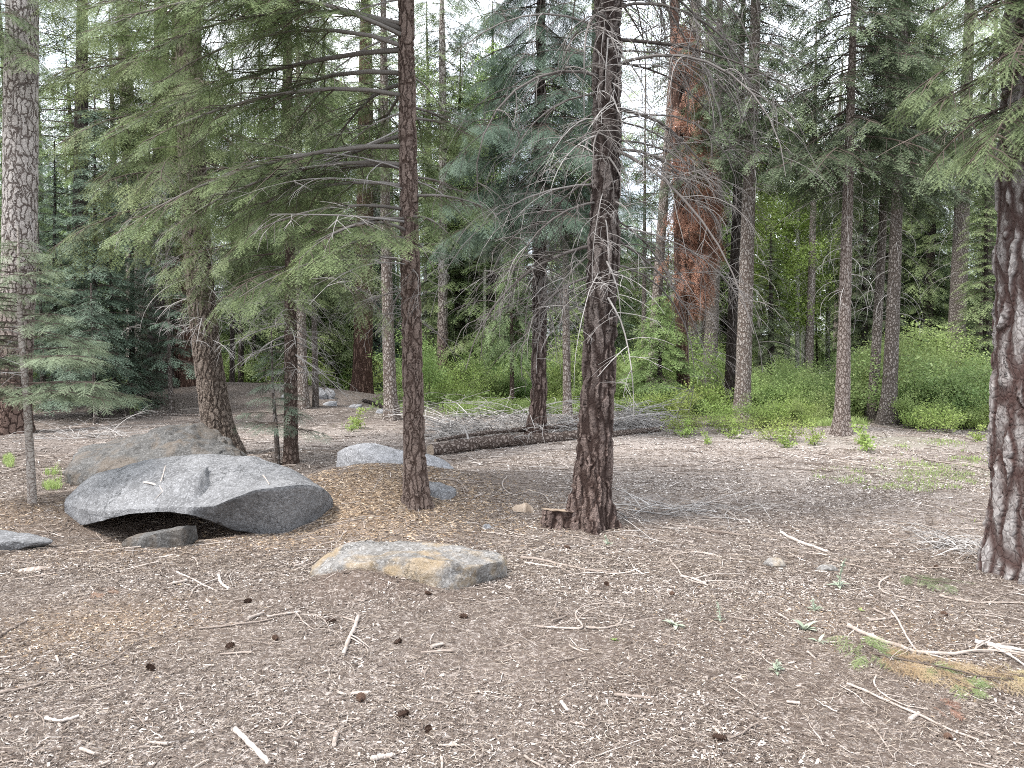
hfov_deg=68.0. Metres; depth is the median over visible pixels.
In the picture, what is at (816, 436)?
leafy sprig
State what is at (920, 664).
fallen bough
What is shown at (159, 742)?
stick
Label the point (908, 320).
fir
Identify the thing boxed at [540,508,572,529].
tree stump
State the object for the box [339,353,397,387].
leafy shrub
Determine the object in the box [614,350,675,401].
leafy shrub
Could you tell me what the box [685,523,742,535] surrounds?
fallen stick
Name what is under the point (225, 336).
fir
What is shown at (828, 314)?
aspen tree
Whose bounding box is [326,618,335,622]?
pine cone
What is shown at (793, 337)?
fir
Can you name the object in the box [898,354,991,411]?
leafy shrub
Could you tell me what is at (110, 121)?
pine
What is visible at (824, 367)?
leafy shrub
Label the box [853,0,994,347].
fir
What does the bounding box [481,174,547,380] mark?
spruce
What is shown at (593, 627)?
fallen stick
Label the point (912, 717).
fallen stick
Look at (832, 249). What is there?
fir
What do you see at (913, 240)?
aspen tree
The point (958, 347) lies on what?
leafy shrub
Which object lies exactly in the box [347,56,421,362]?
fir
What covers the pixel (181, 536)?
stone
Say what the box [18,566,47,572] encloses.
wood chunk
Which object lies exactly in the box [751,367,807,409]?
leafy shrub
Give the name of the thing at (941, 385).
leafy shrub
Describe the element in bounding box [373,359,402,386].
leafy shrub
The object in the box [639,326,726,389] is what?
leafy shrub
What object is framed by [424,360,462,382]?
leafy shrub
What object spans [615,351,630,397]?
leafy shrub
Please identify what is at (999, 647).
fallen stick
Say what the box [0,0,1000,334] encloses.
sky
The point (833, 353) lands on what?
leafy shrub
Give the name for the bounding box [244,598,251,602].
pine cone
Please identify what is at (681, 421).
leafy shrub
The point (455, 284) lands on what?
fir tree
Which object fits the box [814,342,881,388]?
leafy shrub
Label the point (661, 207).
dead pine
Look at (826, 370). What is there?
leafy shrub
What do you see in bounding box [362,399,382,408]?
fallen log
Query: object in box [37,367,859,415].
undergrowth
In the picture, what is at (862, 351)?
leafy shrub
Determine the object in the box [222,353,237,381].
leafy shrub
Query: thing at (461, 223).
aspen tree
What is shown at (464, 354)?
leafy shrub
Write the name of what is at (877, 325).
fir tree
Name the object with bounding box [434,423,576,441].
fallen log
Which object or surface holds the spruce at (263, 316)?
on the ground at (240, 394)
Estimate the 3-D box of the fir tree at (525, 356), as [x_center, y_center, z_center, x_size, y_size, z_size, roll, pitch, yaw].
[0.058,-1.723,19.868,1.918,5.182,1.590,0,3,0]
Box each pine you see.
[39,0,211,374]
[88,7,149,346]
[617,12,703,393]
[620,0,778,390]
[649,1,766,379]
[816,45,878,371]
[935,0,1003,363]
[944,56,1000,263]
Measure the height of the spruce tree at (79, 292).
7.176 m
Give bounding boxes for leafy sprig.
[345,417,358,430]
[346,407,367,427]
[674,418,696,436]
[699,430,711,443]
[721,418,744,438]
[773,427,797,447]
[802,420,825,444]
[849,422,879,450]
[853,429,869,443]
[968,424,986,441]
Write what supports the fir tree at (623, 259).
on the ground at (240, 394)
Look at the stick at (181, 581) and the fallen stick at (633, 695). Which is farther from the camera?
the stick at (181, 581)
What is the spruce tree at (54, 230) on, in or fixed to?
on the ground at (240, 394)
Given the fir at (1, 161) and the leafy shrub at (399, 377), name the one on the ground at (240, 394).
the fir at (1, 161)
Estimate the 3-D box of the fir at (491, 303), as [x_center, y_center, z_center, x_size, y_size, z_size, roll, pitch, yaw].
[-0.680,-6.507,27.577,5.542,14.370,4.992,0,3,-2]
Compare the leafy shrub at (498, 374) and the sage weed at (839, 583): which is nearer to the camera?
the sage weed at (839, 583)
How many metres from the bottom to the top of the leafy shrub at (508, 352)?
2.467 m
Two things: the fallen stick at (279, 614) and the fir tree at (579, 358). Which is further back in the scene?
the fir tree at (579, 358)
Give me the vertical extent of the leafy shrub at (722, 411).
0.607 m
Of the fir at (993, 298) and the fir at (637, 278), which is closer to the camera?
the fir at (993, 298)
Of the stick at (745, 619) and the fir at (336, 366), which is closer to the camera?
the stick at (745, 619)
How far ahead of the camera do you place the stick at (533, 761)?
2.84 m
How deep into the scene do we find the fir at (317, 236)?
30.80 m
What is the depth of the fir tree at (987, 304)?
20.84 m
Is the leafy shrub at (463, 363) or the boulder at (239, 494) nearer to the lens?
the boulder at (239, 494)
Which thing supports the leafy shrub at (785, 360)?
on the ground at (240, 394)
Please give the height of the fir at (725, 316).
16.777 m
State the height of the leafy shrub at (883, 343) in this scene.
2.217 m
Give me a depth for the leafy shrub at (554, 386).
20.75 m
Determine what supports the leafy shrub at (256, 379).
on the ground at (240, 394)
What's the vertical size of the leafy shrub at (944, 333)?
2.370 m
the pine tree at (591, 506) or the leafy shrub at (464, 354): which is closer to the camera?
the pine tree at (591, 506)
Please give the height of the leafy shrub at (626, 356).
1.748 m
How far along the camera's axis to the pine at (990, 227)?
24.62 m
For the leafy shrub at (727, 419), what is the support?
on the ground at (240, 394)
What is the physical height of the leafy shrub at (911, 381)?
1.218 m
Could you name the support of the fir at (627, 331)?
on the ground at (240, 394)
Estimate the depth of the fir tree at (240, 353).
24.92 m
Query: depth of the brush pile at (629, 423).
14.04 m
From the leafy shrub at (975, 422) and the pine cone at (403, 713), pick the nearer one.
the pine cone at (403, 713)
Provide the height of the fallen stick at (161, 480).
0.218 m
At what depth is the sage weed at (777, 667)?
3.61 m
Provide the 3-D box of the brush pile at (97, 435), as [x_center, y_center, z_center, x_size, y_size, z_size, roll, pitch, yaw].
[-7.277,0.691,13.668,2.638,0.600,3.193,0,3,0]
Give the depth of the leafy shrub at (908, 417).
14.36 m
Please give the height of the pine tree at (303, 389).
11.184 m
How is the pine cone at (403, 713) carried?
on the ground at (240, 394)
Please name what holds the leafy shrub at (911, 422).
on the ground at (240, 394)
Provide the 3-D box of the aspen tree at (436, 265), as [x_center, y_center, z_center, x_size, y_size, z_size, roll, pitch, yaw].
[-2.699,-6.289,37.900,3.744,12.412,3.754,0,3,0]
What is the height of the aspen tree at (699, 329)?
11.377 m
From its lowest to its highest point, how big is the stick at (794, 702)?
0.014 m
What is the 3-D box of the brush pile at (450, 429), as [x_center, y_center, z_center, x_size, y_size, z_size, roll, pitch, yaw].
[-0.965,0.689,12.687,1.456,0.547,1.590,3,4,44]
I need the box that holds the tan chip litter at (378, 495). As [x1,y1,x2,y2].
[0,463,1023,762]
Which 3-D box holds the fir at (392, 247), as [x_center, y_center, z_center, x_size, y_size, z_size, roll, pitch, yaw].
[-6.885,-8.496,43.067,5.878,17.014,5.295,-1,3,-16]
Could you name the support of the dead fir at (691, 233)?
on the ground at (240, 394)
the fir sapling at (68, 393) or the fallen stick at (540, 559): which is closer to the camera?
the fallen stick at (540, 559)
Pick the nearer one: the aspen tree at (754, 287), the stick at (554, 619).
the stick at (554, 619)
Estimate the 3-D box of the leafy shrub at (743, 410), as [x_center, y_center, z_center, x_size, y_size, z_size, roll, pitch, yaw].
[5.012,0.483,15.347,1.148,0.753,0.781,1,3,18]
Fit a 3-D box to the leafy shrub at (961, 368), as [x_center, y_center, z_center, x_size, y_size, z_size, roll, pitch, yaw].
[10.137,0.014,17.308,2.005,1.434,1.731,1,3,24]
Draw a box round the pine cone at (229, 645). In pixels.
[225,642,234,649]
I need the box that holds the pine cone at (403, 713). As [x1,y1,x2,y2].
[395,709,408,717]
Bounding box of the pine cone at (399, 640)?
[393,638,401,644]
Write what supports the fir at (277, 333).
on the ground at (240, 394)
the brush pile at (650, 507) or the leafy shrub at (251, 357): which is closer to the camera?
the brush pile at (650, 507)
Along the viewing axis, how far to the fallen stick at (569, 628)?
4.13 m
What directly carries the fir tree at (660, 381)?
on the ground at (240, 394)
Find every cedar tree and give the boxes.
[60,0,261,391]
[96,0,261,386]
[319,0,446,393]
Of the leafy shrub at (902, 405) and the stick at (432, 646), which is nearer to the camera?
the stick at (432, 646)
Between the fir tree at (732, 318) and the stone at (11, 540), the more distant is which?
the fir tree at (732, 318)
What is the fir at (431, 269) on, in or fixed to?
on the ground at (240, 394)
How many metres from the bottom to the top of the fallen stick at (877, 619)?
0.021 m
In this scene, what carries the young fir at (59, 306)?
on the ground at (240, 394)
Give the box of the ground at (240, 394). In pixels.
[0,336,1023,767]
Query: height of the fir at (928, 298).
13.299 m
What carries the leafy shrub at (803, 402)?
on the ground at (240, 394)
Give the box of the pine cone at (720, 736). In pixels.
[712,732,726,741]
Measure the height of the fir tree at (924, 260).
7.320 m
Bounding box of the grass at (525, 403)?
[1,386,987,520]
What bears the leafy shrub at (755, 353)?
on the ground at (240, 394)
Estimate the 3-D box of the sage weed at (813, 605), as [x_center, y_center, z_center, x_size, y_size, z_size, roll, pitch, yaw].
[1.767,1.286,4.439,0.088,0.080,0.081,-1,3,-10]
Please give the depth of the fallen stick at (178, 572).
4.86 m
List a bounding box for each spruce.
[35,45,125,385]
[44,161,91,300]
[99,76,229,358]
[212,121,278,363]
[221,151,283,380]
[339,112,430,389]
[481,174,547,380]
[614,230,636,356]
[830,175,908,365]
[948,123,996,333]
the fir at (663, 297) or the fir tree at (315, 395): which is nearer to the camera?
the fir tree at (315, 395)
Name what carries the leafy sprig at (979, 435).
on the ground at (240, 394)
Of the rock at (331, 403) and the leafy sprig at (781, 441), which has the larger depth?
the rock at (331, 403)
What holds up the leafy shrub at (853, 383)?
on the ground at (240, 394)
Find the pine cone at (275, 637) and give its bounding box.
[272,634,278,640]
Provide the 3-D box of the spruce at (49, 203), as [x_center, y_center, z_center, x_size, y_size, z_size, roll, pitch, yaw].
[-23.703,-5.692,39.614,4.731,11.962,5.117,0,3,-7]
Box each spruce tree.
[33,142,98,404]
[34,94,156,417]
[100,149,179,410]
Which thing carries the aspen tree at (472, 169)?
on the ground at (240, 394)
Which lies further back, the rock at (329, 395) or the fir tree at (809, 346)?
the fir tree at (809, 346)
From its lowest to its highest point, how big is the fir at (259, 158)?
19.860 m
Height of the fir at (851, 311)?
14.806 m
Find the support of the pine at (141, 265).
on the ground at (240, 394)
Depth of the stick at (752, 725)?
3.05 m
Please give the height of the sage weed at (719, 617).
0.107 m
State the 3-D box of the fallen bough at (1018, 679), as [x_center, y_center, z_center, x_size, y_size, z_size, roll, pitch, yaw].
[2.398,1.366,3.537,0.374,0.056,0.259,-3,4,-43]
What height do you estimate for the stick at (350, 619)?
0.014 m
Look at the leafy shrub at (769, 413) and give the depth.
14.54 m
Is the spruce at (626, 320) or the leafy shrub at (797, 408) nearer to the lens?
the leafy shrub at (797, 408)
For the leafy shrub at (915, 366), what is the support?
on the ground at (240, 394)
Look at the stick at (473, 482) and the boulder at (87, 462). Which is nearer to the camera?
the stick at (473, 482)
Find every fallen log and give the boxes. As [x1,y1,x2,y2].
[108,412,199,416]
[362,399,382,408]
[427,424,578,455]
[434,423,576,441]
[552,410,615,419]
[612,414,744,436]
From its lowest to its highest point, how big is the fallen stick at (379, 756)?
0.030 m
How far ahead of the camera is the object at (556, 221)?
28.80 m
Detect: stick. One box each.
[0,619,27,636]
[0,680,47,693]
[34,709,44,726]
[44,714,78,722]
[75,676,136,691]
[79,747,95,754]
[88,630,175,669]
[90,760,109,767]
[147,741,168,745]
[154,466,165,499]
[167,579,187,584]
[176,571,217,591]
[177,574,229,590]
[192,759,208,767]
[199,617,277,628]
[220,651,251,654]
[233,727,270,763]
[246,612,263,619]
[267,611,300,617]
[291,605,370,644]
[332,731,338,746]
[337,690,347,695]
[340,616,354,621]
[341,614,369,655]
[352,691,368,694]
[370,752,395,760]
[421,649,452,652]
[430,478,467,491]
[430,642,443,648]
[438,743,456,746]
[458,481,485,483]
[481,531,560,541]
[502,475,537,494]
[520,556,614,575]
[524,561,559,567]
[524,754,545,767]
[537,603,618,629]
[552,612,568,620]
[559,700,569,711]
[569,644,585,653]
[586,615,659,628]
[595,601,627,607]
[615,693,652,698]
[647,545,720,584]
[680,573,745,585]
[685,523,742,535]
[712,505,758,526]
[721,722,757,740]
[728,616,764,620]
[780,531,829,552]
[786,700,799,704]
[832,559,879,572]
[846,623,1023,655]
[846,682,978,740]
[856,574,920,601]
[857,720,893,765]
[868,614,903,621]
[873,608,890,616]
[873,675,927,709]
[889,609,1013,675]
[907,711,920,721]
[939,591,1023,603]
[954,759,994,767]
[974,639,1023,664]
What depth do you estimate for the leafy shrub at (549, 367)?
24.36 m
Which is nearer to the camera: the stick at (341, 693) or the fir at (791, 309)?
the stick at (341, 693)
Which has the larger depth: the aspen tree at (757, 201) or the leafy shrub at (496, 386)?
the aspen tree at (757, 201)
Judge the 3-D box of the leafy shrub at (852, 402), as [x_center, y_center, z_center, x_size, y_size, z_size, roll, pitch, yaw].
[7.043,0.119,16.405,2.168,1.407,1.408,0,3,3]
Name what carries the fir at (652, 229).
on the ground at (240, 394)
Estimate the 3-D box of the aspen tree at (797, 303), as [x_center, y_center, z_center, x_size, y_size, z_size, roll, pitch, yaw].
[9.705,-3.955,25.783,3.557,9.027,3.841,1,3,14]
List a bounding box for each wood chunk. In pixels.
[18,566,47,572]
[512,503,532,512]
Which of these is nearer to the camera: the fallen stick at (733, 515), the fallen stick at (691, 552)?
the fallen stick at (691, 552)
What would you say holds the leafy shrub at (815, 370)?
on the ground at (240, 394)
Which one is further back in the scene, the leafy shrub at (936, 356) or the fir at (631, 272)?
the fir at (631, 272)
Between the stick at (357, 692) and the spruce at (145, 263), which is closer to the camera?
the stick at (357, 692)
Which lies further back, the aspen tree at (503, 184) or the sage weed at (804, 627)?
the aspen tree at (503, 184)
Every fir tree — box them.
[0,0,174,399]
[0,195,45,413]
[31,0,339,453]
[65,0,502,510]
[150,1,399,465]
[209,58,277,381]
[211,109,277,381]
[219,113,282,364]
[266,102,369,406]
[305,174,354,387]
[427,0,668,434]
[431,155,487,320]
[482,234,549,400]
[514,77,620,414]
[558,170,638,302]
[571,330,582,393]
[617,284,707,414]
[618,77,673,371]
[652,0,837,419]
[658,0,768,388]
[669,0,801,401]
[752,0,973,436]
[752,233,802,379]
[783,36,843,372]
[797,0,994,425]
[819,163,915,375]
[830,5,941,420]
[900,201,975,357]
[904,0,1003,362]
[942,139,997,367]
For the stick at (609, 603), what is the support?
on the ground at (240, 394)
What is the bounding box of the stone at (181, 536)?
[122,526,197,548]
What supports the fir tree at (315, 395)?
on the ground at (240, 394)
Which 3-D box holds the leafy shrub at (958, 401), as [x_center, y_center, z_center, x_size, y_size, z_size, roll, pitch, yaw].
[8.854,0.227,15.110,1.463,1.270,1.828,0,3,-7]
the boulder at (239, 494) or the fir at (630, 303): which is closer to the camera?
the boulder at (239, 494)
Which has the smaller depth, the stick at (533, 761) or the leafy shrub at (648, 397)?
the stick at (533, 761)
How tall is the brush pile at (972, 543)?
0.249 m
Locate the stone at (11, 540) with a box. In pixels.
[0,530,52,550]
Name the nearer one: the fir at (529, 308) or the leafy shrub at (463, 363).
the leafy shrub at (463, 363)
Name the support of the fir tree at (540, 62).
on the ground at (240, 394)
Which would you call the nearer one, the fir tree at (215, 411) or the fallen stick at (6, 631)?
the fallen stick at (6, 631)
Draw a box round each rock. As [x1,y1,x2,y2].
[319,388,326,399]
[323,401,336,405]
[325,388,335,398]
[349,404,361,408]
[375,409,382,413]
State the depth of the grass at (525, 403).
15.80 m
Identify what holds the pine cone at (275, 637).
on the ground at (240, 394)
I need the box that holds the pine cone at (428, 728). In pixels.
[424,724,431,732]
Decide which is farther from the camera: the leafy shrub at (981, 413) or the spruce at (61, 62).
the spruce at (61, 62)
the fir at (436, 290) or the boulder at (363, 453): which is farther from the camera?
the fir at (436, 290)
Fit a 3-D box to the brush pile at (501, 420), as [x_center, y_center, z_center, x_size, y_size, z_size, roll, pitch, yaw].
[-0.063,0.589,13.664,5.461,0.984,3.950,0,3,0]
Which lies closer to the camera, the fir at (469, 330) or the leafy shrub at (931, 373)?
the leafy shrub at (931, 373)
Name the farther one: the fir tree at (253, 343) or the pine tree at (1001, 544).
the fir tree at (253, 343)
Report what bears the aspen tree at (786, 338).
on the ground at (240, 394)
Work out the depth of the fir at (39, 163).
35.63 m
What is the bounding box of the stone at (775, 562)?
[762,557,785,567]
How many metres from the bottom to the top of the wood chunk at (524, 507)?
0.080 m
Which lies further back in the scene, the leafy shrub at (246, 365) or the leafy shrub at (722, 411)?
the leafy shrub at (246, 365)
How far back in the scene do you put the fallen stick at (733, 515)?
6.89 m
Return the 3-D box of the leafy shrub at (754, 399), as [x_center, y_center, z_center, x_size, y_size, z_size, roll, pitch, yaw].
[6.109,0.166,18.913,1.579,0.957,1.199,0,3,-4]
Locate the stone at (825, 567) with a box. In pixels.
[816,564,838,570]
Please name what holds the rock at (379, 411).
on the ground at (240, 394)
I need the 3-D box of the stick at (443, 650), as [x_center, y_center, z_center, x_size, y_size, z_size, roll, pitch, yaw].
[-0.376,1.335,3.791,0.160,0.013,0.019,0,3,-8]
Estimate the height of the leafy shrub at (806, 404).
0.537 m
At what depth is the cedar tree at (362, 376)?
22.20 m
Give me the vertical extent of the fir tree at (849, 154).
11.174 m
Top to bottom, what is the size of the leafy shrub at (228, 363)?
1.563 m
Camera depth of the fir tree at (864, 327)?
24.77 m
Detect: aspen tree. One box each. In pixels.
[88,203,147,360]
[237,106,280,367]
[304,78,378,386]
[392,60,455,357]
[423,210,481,347]
[428,39,515,377]
[432,76,510,385]
[472,59,525,301]
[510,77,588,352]
[555,129,588,354]
[670,148,732,348]
[719,142,793,369]
[723,100,816,357]
[753,113,832,368]
[754,133,852,369]
[770,125,839,367]
[800,132,872,373]
[867,171,951,328]
[939,106,995,331]
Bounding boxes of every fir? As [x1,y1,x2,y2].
[0,0,88,371]
[0,5,66,310]
[0,8,51,340]
[0,76,1,265]
[33,222,80,410]
[34,243,70,379]
[36,111,118,377]
[50,283,140,423]
[80,194,156,412]
[134,160,195,412]
[147,53,281,383]
[209,162,248,358]
[218,3,353,380]
[222,41,279,347]
[258,0,377,386]
[259,1,381,370]
[280,60,375,386]
[345,97,436,351]
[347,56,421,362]
[391,2,481,351]
[394,45,513,382]
[394,72,487,370]
[421,98,509,364]
[422,1,562,370]
[422,107,479,360]
[501,114,582,361]
[516,0,674,371]
[548,63,639,366]
[548,256,636,353]
[619,224,641,362]
[622,0,727,411]
[623,215,641,346]
[625,218,649,326]
[628,221,641,345]
[629,208,669,360]
[630,232,653,340]
[637,232,674,356]
[640,238,674,360]
[666,42,777,357]
[697,22,764,350]
[753,219,794,360]
[767,202,805,354]
[790,206,831,353]
[800,286,833,374]
[814,213,833,352]
[816,1,976,344]
[820,89,860,331]
[823,215,870,360]
[830,0,978,360]
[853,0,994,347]
[869,5,993,361]
[945,197,996,365]
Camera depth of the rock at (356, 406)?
18.37 m
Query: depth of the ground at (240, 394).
4.12 m
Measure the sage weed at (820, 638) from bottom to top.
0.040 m
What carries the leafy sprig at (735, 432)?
on the ground at (240, 394)
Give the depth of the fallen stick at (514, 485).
7.45 m
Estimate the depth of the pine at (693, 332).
25.21 m
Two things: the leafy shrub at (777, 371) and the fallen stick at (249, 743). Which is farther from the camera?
the leafy shrub at (777, 371)
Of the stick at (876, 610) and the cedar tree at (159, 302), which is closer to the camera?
the stick at (876, 610)
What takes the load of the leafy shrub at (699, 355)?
on the ground at (240, 394)
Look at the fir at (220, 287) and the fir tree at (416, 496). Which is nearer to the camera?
the fir tree at (416, 496)
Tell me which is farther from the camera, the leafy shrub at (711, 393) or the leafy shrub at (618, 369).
the leafy shrub at (618, 369)
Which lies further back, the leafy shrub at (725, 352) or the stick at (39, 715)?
the leafy shrub at (725, 352)
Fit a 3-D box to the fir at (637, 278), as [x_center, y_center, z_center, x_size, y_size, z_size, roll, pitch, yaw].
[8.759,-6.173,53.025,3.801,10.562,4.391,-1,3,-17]
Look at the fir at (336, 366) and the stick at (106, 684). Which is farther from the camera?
the fir at (336, 366)
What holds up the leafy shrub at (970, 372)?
on the ground at (240, 394)
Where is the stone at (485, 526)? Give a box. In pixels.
[481,524,492,528]
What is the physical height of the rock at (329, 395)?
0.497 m
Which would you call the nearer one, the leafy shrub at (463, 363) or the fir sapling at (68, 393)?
the fir sapling at (68, 393)
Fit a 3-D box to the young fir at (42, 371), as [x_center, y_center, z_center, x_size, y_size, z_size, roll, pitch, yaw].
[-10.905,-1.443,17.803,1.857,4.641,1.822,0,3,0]
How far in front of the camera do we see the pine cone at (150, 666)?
3.57 m
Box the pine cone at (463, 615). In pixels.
[459,613,467,618]
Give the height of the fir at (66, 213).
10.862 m
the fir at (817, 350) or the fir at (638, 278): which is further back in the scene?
the fir at (638, 278)
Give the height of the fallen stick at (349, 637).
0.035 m
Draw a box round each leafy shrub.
[222,348,250,378]
[222,350,266,381]
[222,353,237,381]
[224,345,274,382]
[235,340,282,382]
[237,345,267,368]
[251,365,283,383]
[307,350,337,386]
[310,367,351,388]
[337,368,382,388]
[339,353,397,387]
[366,330,453,400]
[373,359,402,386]
[396,362,425,387]
[396,362,456,388]
[422,332,478,375]
[424,355,466,383]
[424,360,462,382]
[425,352,486,391]
[429,359,493,396]
[431,377,471,400]
[451,331,524,387]
[458,349,529,398]
[462,344,552,384]
[470,329,529,369]
[482,361,524,386]
[484,352,559,399]
[485,359,557,395]
[517,336,581,387]
[529,370,573,398]
[546,317,624,398]
[547,385,576,401]
[571,372,616,397]
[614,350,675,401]
[614,391,638,412]
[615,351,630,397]
[616,347,637,371]
[617,385,675,416]
[618,330,704,389]
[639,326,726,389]
[642,379,707,418]
[660,403,713,435]
[670,338,723,387]
[680,377,733,413]
[695,376,731,401]
[697,409,759,433]
[698,397,746,422]
[700,336,764,375]
[718,347,756,379]
[721,377,775,404]
[734,389,784,424]
[741,390,796,427]
[741,412,770,428]
[742,412,815,441]
[751,359,786,388]
[751,366,824,402]
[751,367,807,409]
[752,334,793,371]
[752,361,797,385]
[755,363,808,383]
[756,351,796,387]
[762,354,827,398]
[762,405,790,425]
[766,367,830,406]
[770,361,822,397]
[779,390,822,411]
[781,390,833,423]
[782,400,812,420]
[786,358,880,418]
[786,398,827,420]
[793,332,836,369]
[793,363,856,399]
[795,355,835,387]
[796,409,823,426]
[804,362,826,385]
[812,354,852,379]
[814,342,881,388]
[814,344,918,414]
[825,365,880,412]
[829,328,923,374]
[833,344,990,422]
[835,340,870,366]
[851,328,944,395]
[851,347,883,379]
[852,344,955,385]
[861,326,961,381]
[864,312,979,369]
[865,348,954,382]
[869,334,992,411]
[880,369,949,399]
[888,386,968,425]
[892,402,937,428]
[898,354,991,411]
[898,412,926,427]
[902,347,980,381]
[906,397,978,432]
[908,363,987,388]
[909,317,990,374]
[912,404,969,429]
[914,363,989,425]
[916,328,990,369]
[921,347,992,382]
[922,356,989,408]
[923,353,989,379]
[926,403,965,429]
[929,369,990,412]
[929,394,988,428]
[938,351,990,379]
[950,351,988,411]
[950,397,989,427]
[951,408,989,430]
[976,367,989,416]
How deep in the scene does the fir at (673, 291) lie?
41.85 m
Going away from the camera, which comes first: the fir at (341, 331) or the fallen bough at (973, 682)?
the fallen bough at (973, 682)
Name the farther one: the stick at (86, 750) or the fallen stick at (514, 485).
the fallen stick at (514, 485)
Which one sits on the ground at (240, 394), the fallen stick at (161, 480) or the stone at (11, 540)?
the stone at (11, 540)
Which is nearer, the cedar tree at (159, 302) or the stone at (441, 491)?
the stone at (441, 491)
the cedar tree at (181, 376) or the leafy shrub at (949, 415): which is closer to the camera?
the leafy shrub at (949, 415)
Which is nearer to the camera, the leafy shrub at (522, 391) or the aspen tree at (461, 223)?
the leafy shrub at (522, 391)
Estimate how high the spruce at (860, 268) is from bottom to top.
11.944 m
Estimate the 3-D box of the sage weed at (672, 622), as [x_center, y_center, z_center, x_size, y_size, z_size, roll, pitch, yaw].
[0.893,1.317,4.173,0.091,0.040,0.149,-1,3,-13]
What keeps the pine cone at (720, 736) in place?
on the ground at (240, 394)
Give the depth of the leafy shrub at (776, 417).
15.06 m
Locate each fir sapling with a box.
[0,226,151,503]
[233,331,332,464]
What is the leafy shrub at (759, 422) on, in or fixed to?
on the ground at (240, 394)
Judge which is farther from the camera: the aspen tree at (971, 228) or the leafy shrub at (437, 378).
the aspen tree at (971, 228)
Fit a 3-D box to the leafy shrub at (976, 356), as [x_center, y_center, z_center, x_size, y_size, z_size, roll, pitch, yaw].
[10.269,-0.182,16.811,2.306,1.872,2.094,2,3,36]
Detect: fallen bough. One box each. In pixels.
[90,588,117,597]
[824,635,904,669]
[875,641,1023,696]
[899,574,971,593]
[923,661,963,677]
[935,698,965,720]
[950,676,999,698]
[995,662,1023,688]
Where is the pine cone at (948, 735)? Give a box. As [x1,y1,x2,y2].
[943,732,952,740]
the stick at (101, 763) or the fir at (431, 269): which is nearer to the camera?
the stick at (101, 763)
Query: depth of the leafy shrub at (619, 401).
17.42 m
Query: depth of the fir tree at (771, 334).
24.81 m
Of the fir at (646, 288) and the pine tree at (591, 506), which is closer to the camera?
the pine tree at (591, 506)
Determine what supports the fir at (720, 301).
on the ground at (240, 394)
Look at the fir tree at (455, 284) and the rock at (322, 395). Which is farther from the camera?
the fir tree at (455, 284)
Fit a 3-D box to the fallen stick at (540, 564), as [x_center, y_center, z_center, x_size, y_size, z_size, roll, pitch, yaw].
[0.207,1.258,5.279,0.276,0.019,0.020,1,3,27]
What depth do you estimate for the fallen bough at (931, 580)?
4.89 m
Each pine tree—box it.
[0,0,116,435]
[233,14,366,409]
[300,0,464,420]
[389,0,868,534]
[390,0,499,372]
[877,0,1023,584]
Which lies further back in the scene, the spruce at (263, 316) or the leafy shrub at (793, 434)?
the spruce at (263, 316)
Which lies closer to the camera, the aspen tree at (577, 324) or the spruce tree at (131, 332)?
the spruce tree at (131, 332)
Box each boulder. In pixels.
[63,422,246,485]
[64,454,332,533]
[310,540,506,589]
[336,443,453,468]
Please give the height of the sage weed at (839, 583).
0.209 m
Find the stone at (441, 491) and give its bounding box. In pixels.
[429,481,455,499]
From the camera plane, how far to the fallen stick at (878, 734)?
3.03 m
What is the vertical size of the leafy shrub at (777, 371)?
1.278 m
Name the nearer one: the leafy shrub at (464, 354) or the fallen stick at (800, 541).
the fallen stick at (800, 541)
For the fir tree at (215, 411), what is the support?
on the ground at (240, 394)
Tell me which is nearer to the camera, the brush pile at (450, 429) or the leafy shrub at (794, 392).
the brush pile at (450, 429)
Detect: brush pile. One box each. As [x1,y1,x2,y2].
[2,404,165,441]
[355,386,668,441]
[424,412,484,440]
[526,478,788,545]
[551,396,717,434]
[871,518,983,566]
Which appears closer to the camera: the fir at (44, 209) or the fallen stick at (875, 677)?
the fallen stick at (875, 677)
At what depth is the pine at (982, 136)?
42.81 m
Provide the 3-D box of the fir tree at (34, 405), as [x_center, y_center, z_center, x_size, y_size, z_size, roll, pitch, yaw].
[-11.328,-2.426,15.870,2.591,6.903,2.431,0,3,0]
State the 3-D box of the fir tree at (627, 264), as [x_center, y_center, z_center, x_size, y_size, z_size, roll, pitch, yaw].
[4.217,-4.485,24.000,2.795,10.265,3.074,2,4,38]
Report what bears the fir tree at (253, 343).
on the ground at (240, 394)
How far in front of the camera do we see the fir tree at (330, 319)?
26.89 m
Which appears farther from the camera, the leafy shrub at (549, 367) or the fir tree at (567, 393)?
the leafy shrub at (549, 367)
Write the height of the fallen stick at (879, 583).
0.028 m
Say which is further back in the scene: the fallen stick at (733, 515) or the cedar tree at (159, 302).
the cedar tree at (159, 302)
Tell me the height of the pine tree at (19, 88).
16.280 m
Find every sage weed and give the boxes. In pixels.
[662,619,684,628]
[716,602,720,621]
[769,659,784,674]
[792,619,816,630]
[808,599,821,610]
[808,634,827,643]
[827,558,848,587]
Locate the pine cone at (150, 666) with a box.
[145,663,155,671]

